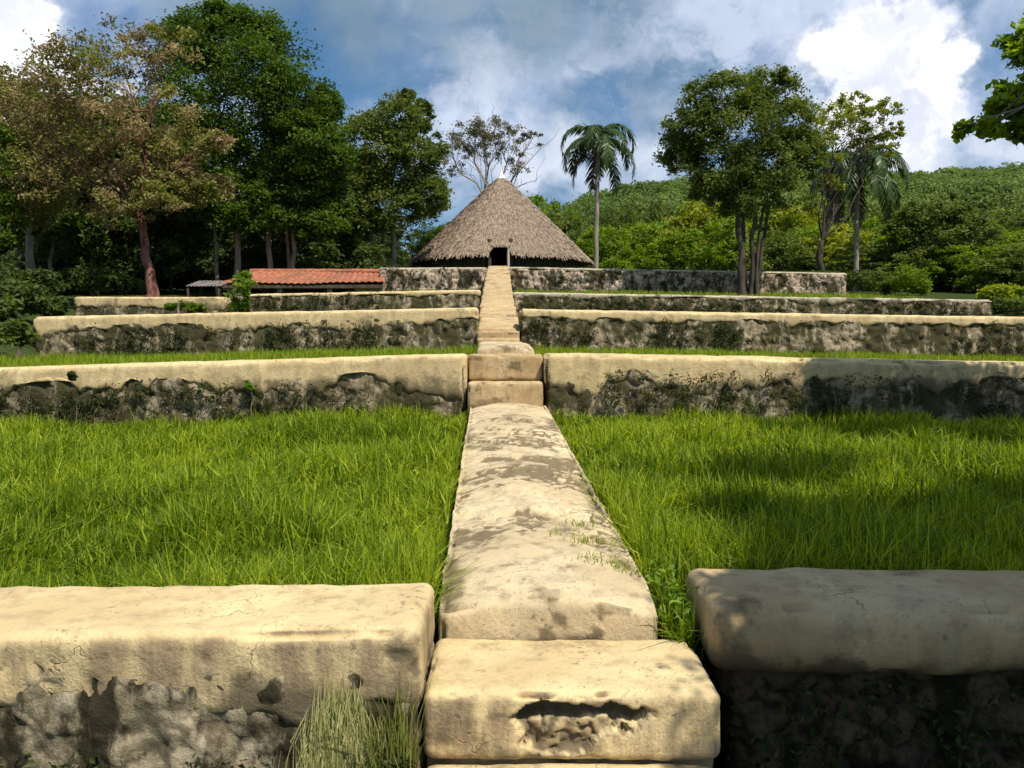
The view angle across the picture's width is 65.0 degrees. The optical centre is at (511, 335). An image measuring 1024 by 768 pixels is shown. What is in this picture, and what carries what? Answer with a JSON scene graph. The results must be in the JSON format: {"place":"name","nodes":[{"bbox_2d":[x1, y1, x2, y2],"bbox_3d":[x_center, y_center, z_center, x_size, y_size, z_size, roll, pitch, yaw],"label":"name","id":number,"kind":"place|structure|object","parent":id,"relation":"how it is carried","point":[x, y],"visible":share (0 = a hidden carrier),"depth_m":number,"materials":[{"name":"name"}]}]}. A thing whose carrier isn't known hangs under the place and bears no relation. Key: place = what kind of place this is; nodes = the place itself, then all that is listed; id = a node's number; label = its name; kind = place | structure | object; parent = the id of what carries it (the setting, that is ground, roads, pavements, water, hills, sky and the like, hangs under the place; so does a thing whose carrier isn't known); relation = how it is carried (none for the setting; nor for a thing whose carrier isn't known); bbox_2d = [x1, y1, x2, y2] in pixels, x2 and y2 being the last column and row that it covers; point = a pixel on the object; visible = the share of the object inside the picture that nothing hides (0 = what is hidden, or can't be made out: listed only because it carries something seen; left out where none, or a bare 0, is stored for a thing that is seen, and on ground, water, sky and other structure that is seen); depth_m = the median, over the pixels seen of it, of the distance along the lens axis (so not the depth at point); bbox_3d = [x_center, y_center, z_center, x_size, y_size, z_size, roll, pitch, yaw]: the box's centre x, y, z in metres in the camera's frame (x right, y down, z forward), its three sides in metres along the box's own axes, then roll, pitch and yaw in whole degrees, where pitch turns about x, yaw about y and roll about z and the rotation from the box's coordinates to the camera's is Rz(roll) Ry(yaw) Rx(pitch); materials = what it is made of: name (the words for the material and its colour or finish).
{"place":"outdoors","nodes":[
{"label":"outdoors","id":0,"kind":"place"},
{"bbox_2d":[278,657,388,767],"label":"dry grass","id":1,"kind":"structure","parent":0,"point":[327,748],"depth_m":2.90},
{"bbox_2d":[467,363,544,414],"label":"terrace ground","id":2,"kind":"structure","parent":0,"point":[542,380],"depth_m":10.85,"materials":[{"name":"soil"}]},
{"bbox_2d":[0,318,41,356],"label":"dark shrub","id":3,"kind":"object","parent":2,"relation":"on","point":[17,333],"visible":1,"depth_m":15.68,"materials":[{"name":"green plant"}]},
{"bbox_2d":[33,307,479,357],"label":"terrace wall","id":4,"kind":"structure","parent":2,"relation":"on","point":[431,328],"depth_m":17.01,"materials":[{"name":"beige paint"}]},
{"bbox_2d":[75,318,409,355],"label":"stones","id":5,"kind":"object","parent":4,"relation":"attached to","point":[232,333],"visible":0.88,"depth_m":16.93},
{"bbox_2d":[467,353,542,416],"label":"stone steps","id":6,"kind":"structure","parent":2,"relation":"on","point":[524,372],"depth_m":10.73,"materials":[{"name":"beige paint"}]},
{"bbox_2d":[477,341,533,353],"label":"stone walkway","id":7,"kind":"structure","parent":2,"relation":"on","point":[486,347],"depth_m":11.38,"materials":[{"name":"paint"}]},
{"bbox_2d":[0,341,1023,366],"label":"grass","id":8,"kind":"structure","parent":2,"relation":"on","point":[57,360],"depth_m":13.14,"materials":[{"name":"plant"}]},
{"bbox_2d":[0,184,1023,358],"bbox_3d":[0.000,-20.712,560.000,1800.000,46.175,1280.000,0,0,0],"label":"terrain","id":9,"kind":"structure","parent":0,"point":[7,349],"depth_m":37.20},
{"bbox_2d":[0,293,29,346],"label":"dark shrub","id":10,"kind":"object","parent":9,"relation":"on","point":[7,311],"visible":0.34,"depth_m":17.62,"materials":[{"name":"green plant"}]},
{"bbox_2d":[0,254,32,286],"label":"dark shrub","id":11,"kind":"object","parent":9,"relation":"on","point":[5,274],"visible":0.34,"depth_m":21.44,"materials":[{"name":"green plant"}]},
{"bbox_2d":[0,122,43,256],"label":"forest tree","id":12,"kind":"object","parent":9,"relation":"on","point":[7,237],"visible":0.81,"depth_m":26.33,"materials":[{"name":"green plant"}]},
{"bbox_2d":[0,276,56,317],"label":"dark shrub","id":13,"kind":"object","parent":9,"relation":"on","point":[34,301],"visible":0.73,"depth_m":20.12,"materials":[{"name":"green plant"}]},
{"bbox_2d":[18,267,70,295],"bbox_3d":[-13.457,-1.408,23.112,1.398,1.114,2.551,0,0,-31],"label":"dark shrub","id":14,"kind":"object","parent":9,"relation":"on","point":[48,279],"visible":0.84,"depth_m":22.38,"materials":[{"name":"green plant"}]},
{"bbox_2d":[0,89,90,272],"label":"forest tree","id":15,"kind":"object","parent":9,"relation":"on","point":[38,232],"visible":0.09,"depth_m":32.87,"materials":[{"name":"green plant"}]},
{"bbox_2d":[0,74,99,269],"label":"gumbo tree","id":16,"kind":"object","parent":9,"relation":"on","point":[29,245],"visible":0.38,"depth_m":29.61,"materials":[{"name":"green plant"}]},
{"bbox_2d":[34,295,70,316],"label":"dark shrub","id":17,"kind":"object","parent":9,"relation":"on","point":[59,305],"visible":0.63,"depth_m":21.79,"materials":[{"name":"green plant"}]},
{"bbox_2d":[24,241,92,293],"bbox_3d":[-21.330,-3.143,38.329,3.228,2.836,3.539,0,0,-21],"label":"undergrowth shrub","id":18,"kind":"object","parent":9,"relation":"on","point":[72,289],"visible":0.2,"depth_m":38.05,"materials":[{"name":"green plant"}]},
{"bbox_2d":[16,74,122,274],"bbox_3d":[-19.798,-6.426,34.909,5.562,10.014,5.170,0,0,23],"label":"forest tree","id":19,"kind":"object","parent":9,"relation":"on","point":[73,221],"visible":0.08,"depth_m":34.63,"materials":[{"name":"green plant"}]},
{"bbox_2d":[58,262,121,296],"bbox_3d":[-14.818,-1.929,27.942,3.140,1.204,1.378,0,0,37],"label":"dark shrub","id":20,"kind":"object","parent":9,"relation":"on","point":[85,277],"visible":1,"depth_m":27.42,"materials":[{"name":"green plant"}]},
{"bbox_2d":[31,119,156,295],"bbox_3d":[-18.747,-5.463,35.863,5.599,8.037,5.319,0,0,-42],"label":"forest tree","id":21,"kind":"object","parent":9,"relation":"on","point":[89,244],"visible":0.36,"depth_m":35.63,"materials":[{"name":"green plant"}]},
{"bbox_2d":[75,102,174,267],"bbox_3d":[-18.185,-6.378,38.004,5.228,9.383,4.859,0,0,-27],"label":"forest tree","id":22,"kind":"object","parent":9,"relation":"on","point":[169,229],"visible":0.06,"depth_m":37.69,"materials":[{"name":"green plant"}]},
{"bbox_2d":[111,270,146,296],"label":"dark shrub","id":23,"kind":"object","parent":9,"relation":"on","point":[131,284],"visible":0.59,"depth_m":29.24,"materials":[{"name":"green plant"}]},
{"bbox_2d":[92,125,211,293],"bbox_3d":[-17.232,-5.736,38.011,5.808,8.246,5.517,0,0,30],"label":"forest tree","id":24,"kind":"object","parent":9,"relation":"on","point":[172,246],"visible":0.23,"depth_m":37.09,"materials":[{"name":"green plant"}]},
{"bbox_2d":[121,144,216,292],"bbox_3d":[-16.886,-6.038,40.131,5.880,8.556,5.585,0,0,4],"label":"forest tree","id":25,"kind":"object","parent":9,"relation":"on","point":[194,235],"visible":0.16,"depth_m":39.02,"materials":[{"name":"green plant"}]},
{"bbox_2d":[164,246,222,290],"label":"undergrowth shrub","id":26,"kind":"object","parent":9,"relation":"on","point":[201,267],"visible":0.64,"depth_m":43.28,"materials":[{"name":"green plant"}]},
{"bbox_2d":[0,583,434,767],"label":"terrace wall","id":27,"kind":"structure","parent":9,"relation":"on","point":[177,676],"depth_m":2.94,"materials":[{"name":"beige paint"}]},
{"bbox_2d":[0,750,417,767],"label":"weeds","id":28,"kind":"object","parent":27,"relation":"on","point":[387,765],"visible":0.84,"depth_m":2.89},
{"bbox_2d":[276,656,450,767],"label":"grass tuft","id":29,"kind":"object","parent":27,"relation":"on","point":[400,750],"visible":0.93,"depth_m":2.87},
{"bbox_2d":[204,247,244,290],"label":"undergrowth shrub","id":30,"kind":"object","parent":9,"relation":"on","point":[228,257],"visible":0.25,"depth_m":43.32,"materials":[{"name":"green plant"}]},
{"bbox_2d":[0,353,467,425],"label":"terrace wall","id":31,"kind":"structure","parent":9,"relation":"on","point":[435,381],"depth_m":10.51,"materials":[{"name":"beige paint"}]},
{"bbox_2d":[124,0,360,299],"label":"broadleaf tree","id":32,"kind":"object","parent":9,"relation":"on","point":[303,128],"visible":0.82,"depth_m":35.06,"materials":[{"name":"green plant"}]},
{"bbox_2d":[204,166,281,261],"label":"forest tree","id":33,"kind":"object","parent":9,"relation":"on","point":[245,247],"visible":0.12,"depth_m":43.85,"materials":[{"name":"green plant"}]},
{"bbox_2d":[219,244,279,291],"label":"undergrowth shrub","id":34,"kind":"object","parent":9,"relation":"on","point":[253,259],"visible":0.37,"depth_m":40.99,"materials":[{"name":"green plant"}]},
{"bbox_2d":[236,139,313,268],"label":"forest tree","id":35,"kind":"object","parent":9,"relation":"on","point":[257,236],"visible":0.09,"depth_m":40.95,"materials":[{"name":"green plant"}]},
{"bbox_2d":[255,243,306,268],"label":"undergrowth shrub","id":36,"kind":"object","parent":9,"relation":"on","point":[279,265],"visible":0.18,"depth_m":40.59,"materials":[{"name":"green plant"}]},
{"bbox_2d":[219,269,384,296],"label":"tiled shed","id":37,"kind":"structure","parent":9,"relation":"on","point":[269,281],"depth_m":32.42,"materials":[{"name":"tile"}]},
{"bbox_2d":[295,239,353,288],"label":"undergrowth shrub","id":38,"kind":"object","parent":9,"relation":"on","point":[325,254],"visible":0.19,"depth_m":40.35,"materials":[{"name":"green plant"}]},
{"bbox_2d":[248,290,480,311],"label":"terrace wall","id":39,"kind":"structure","parent":9,"relation":"on","point":[430,299],"depth_m":24.02,"materials":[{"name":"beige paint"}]},
{"bbox_2d":[254,291,384,311],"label":"weeds","id":40,"kind":"object","parent":39,"relation":"attached to","point":[325,302],"visible":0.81,"depth_m":23.89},
{"bbox_2d":[343,242,391,288],"bbox_3d":[-7.214,-3.220,39.816,3.180,2.794,3.486,0,0,-25],"label":"undergrowth shrub","id":41,"kind":"object","parent":9,"relation":"on","point":[365,258],"visible":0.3,"depth_m":38.97,"materials":[{"name":"green plant"}]},
{"bbox_2d":[319,87,459,267],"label":"broadleaf tree","id":42,"kind":"object","parent":9,"relation":"on","point":[372,181],"visible":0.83,"depth_m":40.77,"materials":[{"name":"green plant"}]},
{"bbox_2d":[363,207,416,267],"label":"forest tree","id":43,"kind":"object","parent":9,"relation":"on","point":[403,254],"visible":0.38,"depth_m":55.99,"materials":[{"name":"green plant"}]},
{"bbox_2d":[440,103,559,196],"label":"sparse tree","id":44,"kind":"object","parent":9,"relation":"on","point":[476,131],"visible":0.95,"depth_m":59.65,"materials":[{"name":"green plant"}]},
{"bbox_2d":[526,191,586,222],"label":"hillside tree","id":45,"kind":"object","parent":9,"relation":"on","point":[537,201],"visible":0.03,"depth_m":84.47,"materials":[{"name":"green plant"}]},
{"bbox_2d":[553,211,606,259],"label":"hillside tree","id":46,"kind":"object","parent":9,"relation":"on","point":[574,223],"visible":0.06,"depth_m":79.39,"materials":[{"name":"green plant"}]},
{"bbox_2d":[576,223,646,268],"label":"shrub","id":47,"kind":"object","parent":9,"relation":"on","point":[606,260],"visible":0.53,"depth_m":60.79,"materials":[{"name":"green plant"}]},
{"bbox_2d":[592,202,648,257],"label":"hillside tree","id":48,"kind":"object","parent":9,"relation":"on","point":[621,219],"visible":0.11,"depth_m":82.89,"materials":[{"name":"green plant"}]},
{"bbox_2d":[593,220,672,268],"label":"hillside tree","id":49,"kind":"object","parent":9,"relation":"on","point":[625,230],"visible":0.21,"depth_m":64.76,"materials":[{"name":"green plant"}]},
{"bbox_2d":[633,194,675,236],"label":"hillside tree","id":50,"kind":"object","parent":9,"relation":"on","point":[659,211],"visible":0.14,"depth_m":88.83,"materials":[{"name":"green plant"}]},
{"bbox_2d":[508,267,846,295],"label":"terrace wall","id":51,"kind":"structure","parent":9,"relation":"on","point":[526,278],"depth_m":32.00,"materials":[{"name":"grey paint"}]},
{"bbox_2d":[641,230,717,269],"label":"hillside tree","id":52,"kind":"object","parent":9,"relation":"on","point":[664,260],"visible":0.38,"depth_m":59.02,"materials":[{"name":"green plant"}]},
{"bbox_2d":[653,199,752,269],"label":"hillside tree","id":53,"kind":"object","parent":9,"relation":"on","point":[693,219],"visible":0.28,"depth_m":61.33,"materials":[{"name":"green plant"}]},
{"bbox_2d":[675,215,776,270],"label":"hillside tree","id":54,"kind":"object","parent":9,"relation":"on","point":[725,244],"visible":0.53,"depth_m":54.93,"materials":[{"name":"green plant"}]},
{"bbox_2d":[513,292,992,322],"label":"terrace wall","id":55,"kind":"structure","parent":9,"relation":"on","point":[811,305],"depth_m":24.01,"materials":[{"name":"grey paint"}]},
{"bbox_2d":[525,292,981,315],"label":"weeds","id":56,"kind":"object","parent":55,"relation":"on","point":[779,308],"visible":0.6,"depth_m":23.89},
{"bbox_2d":[519,309,1023,359],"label":"terrace wall","id":57,"kind":"structure","parent":9,"relation":"on","point":[874,334],"depth_m":17.02,"materials":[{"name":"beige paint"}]},
{"bbox_2d":[520,316,1023,355],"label":"weeds","id":58,"kind":"object","parent":57,"relation":"attached to","point":[1017,349],"visible":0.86,"depth_m":16.93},
{"bbox_2d":[730,227,829,270],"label":"hillside tree","id":59,"kind":"object","parent":9,"relation":"on","point":[778,246],"visible":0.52,"depth_m":49.00,"materials":[{"name":"green plant"}]},
{"bbox_2d":[543,353,1023,424],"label":"terrace wall","id":60,"kind":"structure","parent":9,"relation":"on","point":[575,382],"depth_m":10.56,"materials":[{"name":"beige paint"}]},
{"bbox_2d":[596,366,1023,416],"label":"weeds","id":61,"kind":"object","parent":60,"relation":"attached to","point":[1003,406],"visible":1,"depth_m":10.46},
{"bbox_2d":[556,161,1023,290],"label":"hill woods","id":62,"kind":"object","parent":9,"relation":"on","point":[954,181],"visible":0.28,"depth_m":160.07,"materials":[{"name":"plant"}]},
{"bbox_2d":[746,201,848,267],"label":"hillside tree","id":63,"kind":"object","parent":9,"relation":"on","point":[809,220],"visible":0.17,"depth_m":58.36,"materials":[{"name":"green plant"}]},
{"bbox_2d":[760,224,853,270],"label":"hillside tree","id":64,"kind":"object","parent":9,"relation":"on","point":[808,227],"visible":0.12,"depth_m":50.87,"materials":[{"name":"green plant"}]},
{"bbox_2d":[798,226,881,290],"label":"hillside tree","id":65,"kind":"object","parent":9,"relation":"on","point":[836,241],"visible":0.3,"depth_m":49.08,"materials":[{"name":"green plant"}]},
{"bbox_2d":[799,90,907,270],"bbox_3d":[15.431,-6.516,36.201,5.206,9.010,3.173,0,0,0],"label":"tree","id":66,"kind":"object","parent":9,"relation":"on","point":[849,113],"visible":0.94,"depth_m":35.96,"materials":[{"name":"green plant"}]},
{"bbox_2d":[686,567,1023,767],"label":"terrace wall","id":67,"kind":"structure","parent":9,"relation":"on","point":[933,634],"depth_m":3.45,"materials":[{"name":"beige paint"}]},
{"bbox_2d":[725,677,1023,767],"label":"weeds","id":68,"kind":"object","parent":67,"relation":"attached to","point":[866,715],"visible":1,"depth_m":3.40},
{"bbox_2d":[809,144,910,292],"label":"palm tree","id":69,"kind":"object","parent":9,"relation":"on","point":[878,174],"visible":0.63,"depth_m":40.59,"materials":[{"name":"green plant"}]},
{"bbox_2d":[846,268,878,292],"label":"round shrub","id":70,"kind":"object","parent":9,"relation":"on","point":[857,281],"visible":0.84,"depth_m":39.76,"materials":[{"name":"green plant"}]},
{"bbox_2d":[814,239,920,290],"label":"hillside tree","id":71,"kind":"object","parent":9,"relation":"on","point":[876,261],"visible":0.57,"depth_m":43.44,"materials":[{"name":"green plant"}]},
{"bbox_2d":[860,267,900,294],"bbox_3d":[17.714,-2.386,38.137,1.661,1.796,2.956,0,0,0],"label":"round shrub","id":72,"kind":"object","parent":9,"relation":"on","point":[880,280],"visible":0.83,"depth_m":38.28,"materials":[{"name":"green plant"}]},
{"bbox_2d":[880,263,936,295],"bbox_3d":[18.068,-2.395,36.392,2.231,1.937,1.635,0,0,42],"label":"round shrub","id":73,"kind":"object","parent":9,"relation":"on","point":[922,284],"visible":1,"depth_m":36.24,"materials":[{"name":"green plant"}]},
{"bbox_2d":[873,198,1009,291],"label":"round tree","id":74,"kind":"object","parent":9,"relation":"on","point":[936,221],"visible":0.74,"depth_m":42.15,"materials":[{"name":"green plant"}]},
{"bbox_2d":[904,243,990,291],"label":"hillside tree","id":75,"kind":"object","parent":9,"relation":"on","point":[954,263],"visible":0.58,"depth_m":41.47,"materials":[{"name":"green plant"}]},
{"bbox_2d":[946,242,1022,291],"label":"hillside tree","id":76,"kind":"object","parent":9,"relation":"on","point":[965,279],"visible":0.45,"depth_m":39.63,"materials":[{"name":"green plant"}]},
{"bbox_2d":[972,243,1023,291],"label":"hillside tree","id":77,"kind":"object","parent":9,"relation":"on","point":[1010,263],"visible":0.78,"depth_m":37.92,"materials":[{"name":"green plant"}]},
{"bbox_2d":[974,282,1023,310],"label":"hedge","id":78,"kind":"object","parent":9,"relation":"on","point":[993,291],"visible":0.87,"depth_m":25.45,"materials":[{"name":"green plant"}]},
{"bbox_2d":[989,295,1023,315],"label":"dark bush","id":79,"kind":"object","parent":9,"relation":"on","point":[1013,304],"visible":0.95,"depth_m":25.05,"materials":[{"name":"green plant"}]},
{"bbox_2d":[992,203,1023,237],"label":"hillside tree","id":80,"kind":"object","parent":9,"relation":"on","point":[1011,224],"visible":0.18,"depth_m":64.01,"materials":[{"name":"green plant"}]},
{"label":"grass","id":81,"kind":"object","parent":9,"relation":"on","visible":0},
{"bbox_2d":[423,638,720,767],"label":"stone steps","id":82,"kind":"structure","parent":81,"relation":"on","point":[584,704],"depth_m":3.04,"materials":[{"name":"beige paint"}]},
{"bbox_2d":[0,0,1023,257],"label":"sky","id":83,"kind":"structure","parent":0,"point":[545,67],"materials":[{"name":"blue"}]},
{"bbox_2d":[25,418,1008,767],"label":"terrace ground","id":84,"kind":"structure","parent":0,"point":[705,662],"depth_m":3.78,"materials":[{"name":"soil"}]},
{"bbox_2d":[0,377,374,423],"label":"weeds","id":85,"kind":"object","parent":84,"relation":"on","point":[95,392],"visible":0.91,"depth_m":10.44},
{"bbox_2d":[0,400,499,624],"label":"grass","id":86,"kind":"structure","parent":84,"relation":"on","point":[250,519],"depth_m":5.62,"materials":[{"name":"plant"}]},
{"bbox_2d":[438,403,657,640],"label":"stone walkway","id":87,"kind":"structure","parent":84,"relation":"on","point":[534,585],"depth_m":4.29,"materials":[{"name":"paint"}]},
{"bbox_2d":[545,518,649,575],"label":"moss tufts","id":88,"kind":"object","parent":87,"relation":"on","point":[598,539],"visible":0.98,"depth_m":4.21,"materials":[{"name":"green plant"}]},
{"bbox_2d":[642,556,702,657],"bbox_3d":[0.769,1.269,3.806,0.518,0.302,0.686,0,0,-27],"label":"leafy weed","id":89,"kind":"object","parent":84,"relation":"on","point":[679,596],"visible":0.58,"depth_m":3.71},
{"bbox_2d":[950,10,1023,149],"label":"overhanging tree","id":90,"kind":"object","parent":84,"relation":"on","point":[1007,104],"visible":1,"depth_m":9.24,"materials":[{"name":"green plant"}]},
{"bbox_2d":[230,293,869,311],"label":"terrace ground","id":91,"kind":"structure","parent":0,"point":[240,310],"depth_m":24.40,"materials":[{"name":"plant"}]},
{"bbox_2d":[0,12,239,296],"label":"gumbo tree","id":92,"kind":"object","parent":91,"relation":"on","point":[140,200],"visible":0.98,"depth_m":26.71,"materials":[{"name":"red plant"}]},
{"bbox_2d":[379,267,486,291],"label":"terrace wall","id":93,"kind":"structure","parent":91,"relation":"on","point":[425,278],"depth_m":32.00,"materials":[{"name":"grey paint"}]},
{"bbox_2d":[476,266,519,345],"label":"stone stairs","id":94,"kind":"structure","parent":91,"relation":"on","point":[499,321],"depth_m":20.04,"materials":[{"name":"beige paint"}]},
{"bbox_2d":[382,264,843,293],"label":"weeds","id":95,"kind":"object","parent":91,"relation":"on","point":[649,288],"visible":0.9,"depth_m":31.88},
{"bbox_2d":[391,288,935,298],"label":"grass","id":96,"kind":"structure","parent":91,"relation":"on","point":[787,294],"depth_m":29.34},
{"bbox_2d":[651,63,832,295],"bbox_3d":[8.689,-5.870,30.141,6.751,9.440,4.175,0,0,0],"label":"broadleaf tree","id":97,"kind":"object","parent":91,"relation":"on","point":[790,144],"visible":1,"depth_m":29.84,"materials":[{"name":"green plant"}]},
{"bbox_2d":[550,395,1023,652],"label":"grass","id":98,"kind":"structure","parent":0,"point":[931,481],"depth_m":5.86,"materials":[{"name":"plant"}]},
{"bbox_2d":[761,271,839,272],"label":"terrace ground","id":99,"kind":"structure","parent":0,"point":[808,271],"depth_m":32.30,"materials":[{"name":"plant"}]},
{"bbox_2d":[407,164,594,267],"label":"thatched hut","id":100,"kind":"object","parent":99,"relation":"on","point":[494,220],"visible":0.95,"depth_m":43.38,"materials":[{"name":"brown plant"}]},
{"bbox_2d":[560,123,636,268],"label":"palm tree","id":101,"kind":"object","parent":99,"relation":"on","point":[603,159],"visible":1,"depth_m":49.93,"materials":[{"name":"green plant"}]},
{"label":"terrace ground","id":102,"kind":"structure","parent":0,"visible":0},
{"bbox_2d":[74,297,230,315],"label":"terrace wall","id":103,"kind":"structure","parent":102,"relation":"on","point":[86,306],"depth_m":24.00,"materials":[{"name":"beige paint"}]},
{"bbox_2d":[163,299,206,313],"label":"grass bush","id":104,"kind":"object","parent":103,"relation":"on","point":[186,305],"visible":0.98,"depth_m":23.57,"materials":[{"name":"green plant"}]},
{"bbox_2d":[223,269,258,311],"bbox_3d":[-7.870,-1.208,23.332,0.895,1.488,1.306,0,0,-33],"label":"bush","id":105,"kind":"object","parent":102,"relation":"on","point":[243,276],"visible":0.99,"depth_m":23.39,"materials":[{"name":"green plant"}]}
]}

